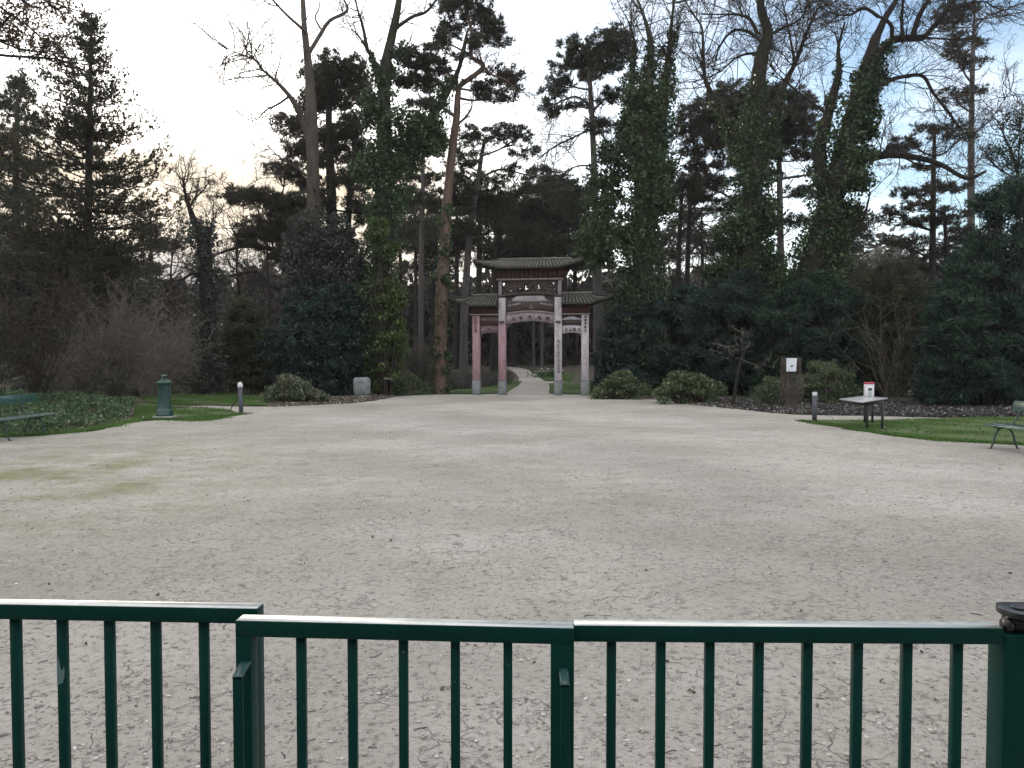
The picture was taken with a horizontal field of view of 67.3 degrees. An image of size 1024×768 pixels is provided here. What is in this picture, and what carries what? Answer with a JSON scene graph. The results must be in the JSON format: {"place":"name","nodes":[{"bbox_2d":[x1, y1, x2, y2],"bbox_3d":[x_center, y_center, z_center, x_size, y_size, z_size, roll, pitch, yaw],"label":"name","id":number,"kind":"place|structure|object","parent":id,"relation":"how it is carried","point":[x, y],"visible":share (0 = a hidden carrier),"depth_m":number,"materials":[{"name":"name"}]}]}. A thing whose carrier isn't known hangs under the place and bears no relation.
{"place":"outdoors","nodes":[
{"label":"outdoors","id":0,"kind":"place"},
{"bbox_2d":[0,403,258,436],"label":"lawn","id":1,"kind":"structure","parent":0,"point":[178,415],"depth_m":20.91,"materials":[{"name":"plant"}]},
{"bbox_2d":[152,375,176,418],"bbox_3d":[-9.106,0.337,20.135,0.460,1.167,0.502,0,2,0],"label":"drinking fountain","id":2,"kind":"object","parent":1,"relation":"on","point":[164,409],"visible":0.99,"depth_m":20.02,"materials":[{"name":"metal"}]},
{"bbox_2d":[133,404,236,419],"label":"grass","id":3,"kind":"structure","parent":1,"relation":"on","point":[144,409],"depth_m":22.18,"materials":[{"name":"plant"}]},
{"bbox_2d":[2,348,282,395],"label":"bush","id":4,"kind":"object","parent":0,"point":[185,378],"depth_m":36.70,"materials":[{"name":"green plant"}]},
{"bbox_2d":[139,392,268,405],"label":"back lawn","id":5,"kind":"structure","parent":0,"point":[220,396],"depth_m":28.83,"materials":[{"name":"plant"}]},
{"bbox_2d":[393,366,515,394],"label":"grass","id":6,"kind":"structure","parent":0,"point":[487,379],"depth_m":40.81,"materials":[{"name":"green plant"}]},
{"bbox_2d":[421,381,521,392],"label":"grass","id":7,"kind":"structure","parent":0,"point":[486,391],"depth_m":37.10,"materials":[{"name":"plant"}]},
{"bbox_2d":[0,692,984,767],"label":"gravel","id":8,"kind":"structure","parent":0,"point":[436,756],"depth_m":3.28,"materials":[{"name":"gravel"}]},
{"bbox_2d":[0,355,1020,437],"bbox_3d":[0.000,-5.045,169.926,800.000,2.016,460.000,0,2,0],"label":"ground","id":9,"kind":"structure","parent":0,"point":[576,369],"depth_m":36.92,"materials":[{"name":"soil"}]},
{"bbox_2d":[0,66,61,377],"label":"pine tree","id":10,"kind":"object","parent":9,"relation":"on","point":[17,126],"visible":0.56,"depth_m":39.43,"materials":[{"name":"green plant"}]},
{"bbox_2d":[0,261,81,395],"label":"bare shrub","id":11,"kind":"object","parent":9,"relation":"on","point":[5,348],"visible":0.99,"depth_m":21.04,"materials":[{"name":"plant"}]},
{"bbox_2d":[0,0,116,101],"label":"oak tree","id":12,"kind":"object","parent":9,"relation":"on","point":[48,43],"visible":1,"depth_m":14.40,"materials":[{"name":"brown plant"}]},
{"bbox_2d":[0,389,135,432],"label":"leaf litter","id":13,"kind":"object","parent":9,"relation":"on","point":[91,407],"visible":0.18,"depth_m":19.89,"materials":[{"name":"green plant"}]},
{"bbox_2d":[0,388,137,433],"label":"ground cover","id":14,"kind":"object","parent":9,"relation":"on","point":[71,414],"visible":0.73,"depth_m":19.84,"materials":[{"name":"green plant"}]},
{"bbox_2d":[19,332,131,394],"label":"bare shrub","id":15,"kind":"object","parent":9,"relation":"on","point":[86,385],"visible":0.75,"depth_m":25.82,"materials":[{"name":"plant"}]},
{"bbox_2d":[0,221,151,398],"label":"bare shrub","id":16,"kind":"object","parent":9,"relation":"on","point":[36,384],"visible":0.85,"depth_m":22.45,"materials":[{"name":"plant"}]},
{"bbox_2d":[0,208,166,395],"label":"bare shrub","id":17,"kind":"object","parent":9,"relation":"on","point":[10,245],"visible":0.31,"depth_m":32.02,"materials":[{"name":"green plant"}]},
{"bbox_2d":[0,9,190,387],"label":"conifer tree","id":18,"kind":"object","parent":9,"relation":"on","point":[84,135],"visible":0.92,"depth_m":28.25,"materials":[{"name":"green plant"}]},
{"bbox_2d":[33,271,202,396],"bbox_3d":[-13.614,-1.767,26.985,5.551,4.954,4.725,-2,2,-39],"label":"bare shrub","id":19,"kind":"object","parent":9,"relation":"on","point":[120,392],"visible":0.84,"depth_m":26.71,"materials":[{"name":"plant"}]},
{"bbox_2d":[59,293,223,396],"bbox_3d":[-14.818,-1.349,31.213,6.859,4.542,4.663,0,2,0],"label":"bare shrub","id":20,"kind":"object","parent":9,"relation":"on","point":[149,393],"visible":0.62,"depth_m":31.10,"materials":[{"name":"plant"}]},
{"bbox_2d":[113,197,188,347],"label":"tree","id":21,"kind":"object","parent":9,"relation":"on","point":[164,267],"visible":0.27,"depth_m":60.75,"materials":[{"name":"green plant"}]},
{"bbox_2d":[144,308,221,375],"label":"bare shrub","id":22,"kind":"object","parent":9,"relation":"on","point":[191,371],"visible":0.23,"depth_m":37.76,"materials":[{"name":"plant"}]},
{"bbox_2d":[127,193,240,346],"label":"bare tree","id":23,"kind":"object","parent":9,"relation":"on","point":[174,246],"visible":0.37,"depth_m":43.69,"materials":[{"name":"brown plant"}]},
{"bbox_2d":[140,142,234,394],"bbox_3d":[-14.168,-4.945,33.801,4.575,11.647,3.464,-2,2,-39],"label":"tree","id":24,"kind":"object","parent":9,"relation":"on","point":[209,287],"visible":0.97,"depth_m":33.63,"materials":[{"name":"green plant"}]},
{"bbox_2d":[167,177,292,330],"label":"bare tree","id":25,"kind":"object","parent":9,"relation":"on","point":[236,266],"visible":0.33,"depth_m":46.77,"materials":[{"name":"brown plant"}]},
{"bbox_2d":[218,295,281,392],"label":"evergreen shrub","id":26,"kind":"object","parent":9,"relation":"on","point":[239,351],"visible":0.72,"depth_m":35.46,"materials":[{"name":"green plant"}]},
{"bbox_2d":[218,169,294,338],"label":"pine tree","id":27,"kind":"object","parent":9,"relation":"on","point":[269,289],"visible":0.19,"depth_m":49.80,"materials":[{"name":"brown plant"}]},
{"bbox_2d":[164,0,371,393],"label":"tall bare tree","id":28,"kind":"object","parent":9,"relation":"on","point":[317,247],"visible":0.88,"depth_m":33.73,"materials":[{"name":"brown plant"}]},
{"bbox_2d":[170,44,377,327],"bbox_3d":[-12.363,-8.406,39.865,12.335,17.190,5.871,0,2,10],"label":"pine tree","id":29,"kind":"object","parent":9,"relation":"on","point":[332,93],"visible":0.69,"depth_m":38.77,"materials":[{"name":"green plant"}]},
{"bbox_2d":[260,373,332,402],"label":"round bush","id":30,"kind":"object","parent":9,"relation":"on","point":[290,387],"visible":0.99,"depth_m":27.30,"materials":[{"name":"green plant"}]},
{"bbox_2d":[257,276,372,394],"bbox_3d":[-8.184,-2.111,34.048,5.964,5.300,3.931,0,2,0],"label":"laurel shrub","id":31,"kind":"object","parent":9,"relation":"on","point":[334,339],"visible":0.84,"depth_m":33.05,"materials":[{"name":"green plant"}]},
{"bbox_2d":[268,394,393,406],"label":"leaf litter","id":32,"kind":"object","parent":9,"relation":"on","point":[349,399],"visible":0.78,"depth_m":27.78,"materials":[{"name":"brown plant"}]},
{"bbox_2d":[353,377,370,396],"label":"stone block","id":33,"kind":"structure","parent":9,"relation":"on","point":[361,386],"depth_m":31.58,"materials":[{"name":"stone"}]},
{"bbox_2d":[363,215,410,394],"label":"ivy shrub","id":34,"kind":"object","parent":9,"relation":"on","point":[390,301],"visible":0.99,"depth_m":32.27,"materials":[{"name":"green plant"}]},
{"bbox_2d":[358,181,440,362],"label":"pine tree","id":35,"kind":"object","parent":9,"relation":"on","point":[362,241],"visible":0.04,"depth_m":64.89,"materials":[{"name":"green plant"}]},
{"bbox_2d":[321,0,482,395],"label":"ivy tree","id":36,"kind":"object","parent":9,"relation":"on","point":[387,165],"visible":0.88,"depth_m":32.90,"materials":[{"name":"green plant"}]},
{"bbox_2d":[368,202,454,365],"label":"pine tree","id":37,"kind":"object","parent":9,"relation":"on","point":[408,228],"visible":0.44,"depth_m":59.09,"materials":[{"name":"green plant"}]},
{"bbox_2d":[396,370,436,394],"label":"round bush","id":38,"kind":"object","parent":9,"relation":"on","point":[411,384],"visible":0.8,"depth_m":33.92,"materials":[{"name":"green plant"}]},
{"bbox_2d":[404,120,449,370],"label":"pine tree","id":39,"kind":"object","parent":9,"relation":"on","point":[424,179],"visible":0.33,"depth_m":45.65,"materials":[{"name":"green plant"}]},
{"bbox_2d":[396,207,466,365],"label":"pine tree","id":40,"kind":"object","parent":9,"relation":"on","point":[427,268],"visible":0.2,"depth_m":63.30,"materials":[{"name":"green plant"}]},
{"bbox_2d":[396,330,471,384],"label":"bare shrub","id":41,"kind":"object","parent":9,"relation":"on","point":[413,367],"visible":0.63,"depth_m":36.67,"materials":[{"name":"plant"}]},
{"bbox_2d":[414,200,489,369],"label":"pine tree","id":42,"kind":"object","parent":9,"relation":"on","point":[455,253],"visible":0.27,"depth_m":57.69,"materials":[{"name":"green plant"}]},
{"bbox_2d":[1,245,911,366],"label":"brushwood","id":43,"kind":"object","parent":9,"relation":"on","point":[524,339],"visible":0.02,"depth_m":63.17,"materials":[{"name":"plant"}]},
{"bbox_2d":[393,0,541,393],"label":"scots pine","id":44,"kind":"object","parent":9,"relation":"on","point":[428,59],"visible":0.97,"depth_m":34.21,"materials":[{"name":"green plant"}]},
{"bbox_2d":[452,190,523,293],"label":"pine tree","id":45,"kind":"object","parent":9,"relation":"on","point":[479,249],"visible":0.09,"depth_m":57.54,"materials":[{"name":"green plant"}]},
{"bbox_2d":[429,120,556,374],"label":"pine tree","id":46,"kind":"object","parent":9,"relation":"on","point":[467,192],"visible":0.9,"depth_m":45.18,"materials":[{"name":"green plant"}]},
{"bbox_2d":[471,212,540,366],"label":"pine tree","id":47,"kind":"object","parent":9,"relation":"on","point":[513,347],"visible":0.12,"depth_m":61.66,"materials":[{"name":"green plant"}]},
{"bbox_2d":[0,226,1022,364],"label":"woodland","id":48,"kind":"object","parent":9,"relation":"on","point":[586,285],"visible":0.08,"depth_m":67.33,"materials":[{"name":"green plant"}]},
{"bbox_2d":[505,191,560,365],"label":"pine tree","id":49,"kind":"object","parent":9,"relation":"on","point":[533,345],"visible":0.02,"depth_m":63.80,"materials":[{"name":"brown plant"}]},
{"bbox_2d":[475,167,599,373],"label":"pine tree","id":50,"kind":"object","parent":9,"relation":"on","point":[570,221],"visible":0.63,"depth_m":51.40,"materials":[{"name":"green plant"}]},
{"bbox_2d":[506,200,587,367],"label":"pine tree","id":51,"kind":"object","parent":9,"relation":"on","point":[530,253],"visible":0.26,"depth_m":59.80,"materials":[{"name":"green plant"}]},
{"bbox_2d":[546,192,590,364],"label":"pine tree","id":52,"kind":"object","parent":9,"relation":"on","point":[575,271],"visible":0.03,"depth_m":65.66,"materials":[{"name":"green plant"}]},
{"bbox_2d":[539,184,600,366],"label":"pine tree","id":53,"kind":"object","parent":9,"relation":"on","point":[564,289],"visible":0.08,"depth_m":61.60,"materials":[{"name":"green plant"}]},
{"bbox_2d":[506,21,639,386],"bbox_3d":[3.102,-9.115,38.435,7.114,18.817,4.751,-1,2,-15],"label":"pine tree","id":54,"kind":"object","parent":9,"relation":"on","point":[600,52],"visible":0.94,"depth_m":38.01,"materials":[{"name":"green plant"}]},
{"bbox_2d":[589,310,639,391],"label":"laurel shrub","id":55,"kind":"object","parent":9,"relation":"on","point":[601,359],"visible":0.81,"depth_m":33.62,"materials":[{"name":"green plant"}]},
{"bbox_2d":[588,369,653,399],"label":"round bush","id":56,"kind":"object","parent":9,"relation":"on","point":[621,381],"visible":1,"depth_m":29.82,"materials":[{"name":"green plant"}]},
{"bbox_2d":[566,0,723,393],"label":"ivy tree","id":57,"kind":"object","parent":9,"relation":"on","point":[643,130],"visible":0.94,"depth_m":33.98,"materials":[{"name":"green plant"}]},
{"bbox_2d":[606,282,724,395],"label":"yew shrub","id":58,"kind":"object","parent":9,"relation":"on","point":[693,307],"visible":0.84,"depth_m":32.92,"materials":[{"name":"plant"}]},
{"bbox_2d":[623,227,707,340],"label":"pine tree","id":59,"kind":"object","parent":9,"relation":"on","point":[668,243],"visible":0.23,"depth_m":55.58,"materials":[{"name":"green plant"}]},
{"bbox_2d":[641,393,735,408],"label":"leaf litter","id":60,"kind":"object","parent":9,"relation":"on","point":[654,397],"visible":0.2,"depth_m":26.83,"materials":[{"name":"brown plant"}]},
{"bbox_2d":[651,369,728,403],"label":"round bush","id":61,"kind":"object","parent":9,"relation":"on","point":[690,387],"visible":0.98,"depth_m":26.78,"materials":[{"name":"green plant"}]},
{"bbox_2d":[663,172,722,289],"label":"pine tree","id":62,"kind":"object","parent":9,"relation":"on","point":[687,182],"visible":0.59,"depth_m":47.27,"materials":[{"name":"green plant"}]},
{"bbox_2d":[663,168,726,286],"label":"pine tree","id":63,"kind":"object","parent":9,"relation":"on","point":[688,248],"visible":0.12,"depth_m":49.64,"materials":[{"name":"green plant"}]},
{"bbox_2d":[661,204,732,287],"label":"pine tree","id":64,"kind":"object","parent":9,"relation":"on","point":[700,236],"visible":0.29,"depth_m":59.66,"materials":[{"name":"green plant"}]},
{"bbox_2d":[676,266,785,395],"bbox_3d":[9.609,-2.253,33.605,5.240,5.777,4.332,0,2,0],"label":"yew shrub","id":65,"kind":"object","parent":9,"relation":"on","point":[734,290],"visible":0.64,"depth_m":32.68,"materials":[{"name":"plant"}]},
{"bbox_2d":[708,325,784,403],"bbox_3d":[7.454,-0.551,24.940,2.122,2.852,2.039,0,2,0],"label":"bare sapling","id":66,"kind":"object","parent":9,"relation":"on","point":[736,380],"visible":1,"depth_m":25.17,"materials":[{"name":"brown plant"}]},
{"bbox_2d":[671,77,830,277],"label":"pine tree","id":67,"kind":"object","parent":9,"relation":"on","point":[789,131],"visible":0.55,"depth_m":42.63,"materials":[{"name":"green plant"}]},
{"bbox_2d":[639,0,880,393],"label":"ivy tree","id":68,"kind":"object","parent":9,"relation":"on","point":[750,231],"visible":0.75,"depth_m":34.41,"materials":[{"name":"green plant"}]},
{"bbox_2d":[749,373,790,403],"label":"round bush","id":69,"kind":"object","parent":9,"relation":"on","point":[765,388],"visible":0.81,"depth_m":25.84,"materials":[{"name":"green plant"}]},
{"bbox_2d":[768,370,808,406],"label":"dry stems","id":70,"kind":"object","parent":9,"relation":"on","point":[790,393],"visible":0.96,"depth_m":24.55,"materials":[{"name":"plant"}]},
{"bbox_2d":[780,357,800,404],"bbox_3d":[9.139,-0.027,25.202,0.649,1.682,0.154,0,2,0],"label":"notice board","id":71,"kind":"object","parent":9,"relation":"on","point":[790,365],"visible":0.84,"depth_m":25.13,"materials":[{"name":"brown wood"}]},
{"bbox_2d":[742,268,872,398],"bbox_3d":[12.222,-2.038,31.833,5.272,5.436,4.241,0,2,0],"label":"yew shrub","id":72,"kind":"object","parent":9,"relation":"on","point":[837,303],"visible":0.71,"depth_m":30.99,"materials":[{"name":"plant"}]},
{"bbox_2d":[791,358,862,403],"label":"round bush","id":73,"kind":"object","parent":9,"relation":"on","point":[824,381],"visible":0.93,"depth_m":26.37,"materials":[{"name":"green plant"}]},
{"bbox_2d":[704,398,1023,417],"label":"leaf litter","id":74,"kind":"object","parent":9,"relation":"on","point":[895,408],"visible":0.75,"depth_m":23.13,"materials":[{"name":"plant"}]},
{"bbox_2d":[798,285,929,400],"bbox_3d":[13.308,-1.607,27.616,6.586,4.665,3.552,0,2,0],"label":"bare shrub","id":75,"kind":"object","parent":9,"relation":"on","point":[883,374],"visible":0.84,"depth_m":27.58,"materials":[{"name":"plant"}]},
{"bbox_2d":[840,208,896,324],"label":"pine tree","id":76,"kind":"object","parent":9,"relation":"on","point":[859,247],"visible":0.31,"depth_m":56.82,"materials":[{"name":"green plant"}]},
{"bbox_2d":[734,0,1023,395],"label":"leaning ivy tree","id":77,"kind":"object","parent":9,"relation":"on","point":[827,247],"visible":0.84,"depth_m":32.43,"materials":[{"name":"green plant"}]},
{"bbox_2d":[841,237,944,396],"bbox_3d":[16.136,-2.744,32.303,6.245,6.759,4.563,0,2,0],"label":"bare shrub","id":78,"kind":"object","parent":9,"relation":"on","point":[882,282],"visible":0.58,"depth_m":32.06,"materials":[{"name":"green plant"}]},
{"bbox_2d":[879,116,986,295],"bbox_3d":[21.758,-6.842,39.868,6.105,14.092,5.021,0,2,0],"label":"pine tree","id":79,"kind":"object","parent":9,"relation":"on","point":[934,251],"visible":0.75,"depth_m":39.41,"materials":[{"name":"green plant"}]},
{"bbox_2d":[866,293,1003,401],"bbox_3d":[14.417,-1.189,26.554,4.418,3.901,3.657,0,2,9],"label":"bare shrub","id":80,"kind":"object","parent":9,"relation":"on","point":[904,353],"visible":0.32,"depth_m":26.52,"materials":[{"name":"plant"}]},
{"bbox_2d":[903,247,1023,401],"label":"yew shrub","id":81,"kind":"object","parent":9,"relation":"on","point":[954,256],"visible":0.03,"depth_m":28.51,"materials":[{"name":"plant"}]},
{"bbox_2d":[909,171,1023,406],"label":"evergreen tree","id":82,"kind":"object","parent":9,"relation":"on","point":[975,357],"visible":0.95,"depth_m":24.49,"materials":[{"name":"green plant"}]},
{"bbox_2d":[930,0,1023,226],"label":"pine tree","id":83,"kind":"object","parent":9,"relation":"on","point":[971,63],"visible":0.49,"depth_m":41.23,"materials":[{"name":"green plant"}]},
{"bbox_2d":[961,90,1023,219],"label":"bare tree","id":84,"kind":"object","parent":9,"relation":"on","point":[1018,162],"visible":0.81,"depth_m":29.55,"materials":[{"name":"brown plant"}]},
{"bbox_2d":[0,394,1023,767],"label":"gravel square","id":85,"kind":"structure","parent":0,"point":[414,454],"depth_m":6.14,"materials":[{"name":"gravel"}]},
{"bbox_2d":[0,394,60,440],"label":"park bench","id":86,"kind":"object","parent":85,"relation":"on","point":[21,399],"visible":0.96,"depth_m":15.87,"materials":[{"name":"green paint"}]},
{"bbox_2d":[0,599,264,767],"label":"fence panel","id":87,"kind":"object","parent":85,"relation":"on","point":[62,613],"visible":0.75,"depth_m":1.88,"materials":[{"name":"green paint"}]},
{"bbox_2d":[238,382,242,412],"bbox_3d":[-7.853,0.402,22.263,0.131,0.921,0.124,-2,2,0],"label":"bollard","id":88,"kind":"object","parent":85,"relation":"on","point":[240,391],"visible":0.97,"depth_m":22.22,"materials":[{"name":"grey metal"}]},
{"bbox_2d":[232,615,573,767],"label":"gate leaf","id":89,"kind":"object","parent":85,"relation":"on","point":[557,636],"visible":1,"depth_m":1.74,"materials":[{"name":"green paint"}]},
{"bbox_2d":[39,481,982,767],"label":"twig debris","id":90,"kind":"object","parent":85,"relation":"on","point":[499,717],"visible":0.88,"depth_m":3.77,"materials":[{"name":"wood"}]},
{"bbox_2d":[34,406,999,744],"bbox_3d":[2.795,1.107,14.269,21.078,0.038,23.526,0,2,0],"label":"leaf debris","id":91,"kind":"object","parent":85,"relation":"on","point":[644,570],"visible":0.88,"depth_m":6.86,"materials":[{"name":"brown plant"}]},
{"bbox_2d":[447,257,613,395],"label":"chinese gate","id":92,"kind":"structure","parent":85,"relation":"on","point":[498,314],"depth_m":33.05,"materials":[{"name":"pink paint"}]},
{"bbox_2d":[984,401,1023,448],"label":"park bench","id":93,"kind":"object","parent":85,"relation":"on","point":[1018,406],"visible":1,"depth_m":13.53,"materials":[{"name":"green paint"}]},
{"bbox_2d":[986,602,1023,767],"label":"gate post","id":94,"kind":"object","parent":85,"relation":"on","point":[1005,719],"visible":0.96,"depth_m":1.72,"materials":[{"name":"metal"}]},
{"bbox_2d":[573,619,1003,767],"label":"fence panel","id":95,"kind":"object","parent":94,"relation":"attached to","point":[857,635],"visible":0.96,"depth_m":1.73,"materials":[{"name":"green paint"}]},
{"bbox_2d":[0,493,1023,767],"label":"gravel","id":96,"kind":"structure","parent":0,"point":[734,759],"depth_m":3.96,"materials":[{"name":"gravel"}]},
{"bbox_2d":[0,0,1023,288],"label":"sky","id":97,"kind":"structure","parent":0,"point":[137,28],"materials":[{"name":"white"}]},
{"bbox_2d":[507,367,549,393],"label":"path","id":98,"kind":"structure","parent":0,"point":[529,384],"depth_m":40.87,"materials":[{"name":"gravel"}]},
{"bbox_2d":[532,370,574,380],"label":"flowering plants","id":99,"kind":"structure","parent":0,"point":[553,378],"depth_m":47.02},
{"bbox_2d":[521,367,572,377],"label":"flower clump","id":100,"kind":"object","parent":99,"relation":"on","point":[550,373],"visible":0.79,"depth_m":47.26,"materials":[{"name":"green plant"}]},
{"bbox_2d":[551,383,594,392],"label":"grass","id":101,"kind":"structure","parent":0,"point":[569,390],"depth_m":37.15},
{"bbox_2d":[811,416,1023,442],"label":"lawn","id":102,"kind":"structure","parent":0,"point":[986,429],"depth_m":17.35,"materials":[{"name":"plant"}]},
{"bbox_2d":[812,391,816,420],"bbox_3d":[7.689,0.567,19.548,0.122,0.771,0.120,0,2,0],"label":"bollard","id":103,"kind":"object","parent":102,"relation":"on","point":[814,405],"visible":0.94,"depth_m":19.50,"materials":[{"name":"metal"}]},
{"bbox_2d":[839,396,887,428],"bbox_3d":[8.127,0.674,17.670,0.906,0.680,2.836,2,2,40],"label":"display table","id":104,"kind":"object","parent":102,"relation":"on","point":[865,402],"visible":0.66,"depth_m":17.26,"materials":[{"name":"metal"}]},
{"bbox_2d":[863,382,874,396],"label":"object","id":105,"kind":"object","parent":104,"relation":"on","point":[868,389],"visible":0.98,"depth_m":18.28,"materials":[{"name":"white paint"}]},
{"bbox_2d":[794,418,1023,445],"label":"edging","id":106,"kind":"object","parent":102,"relation":"on","point":[882,432],"depth_m":15.47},
{"bbox_2d":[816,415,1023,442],"bbox_3d":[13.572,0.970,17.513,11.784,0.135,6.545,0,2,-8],"label":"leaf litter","id":107,"kind":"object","parent":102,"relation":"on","point":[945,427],"visible":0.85,"depth_m":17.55,"materials":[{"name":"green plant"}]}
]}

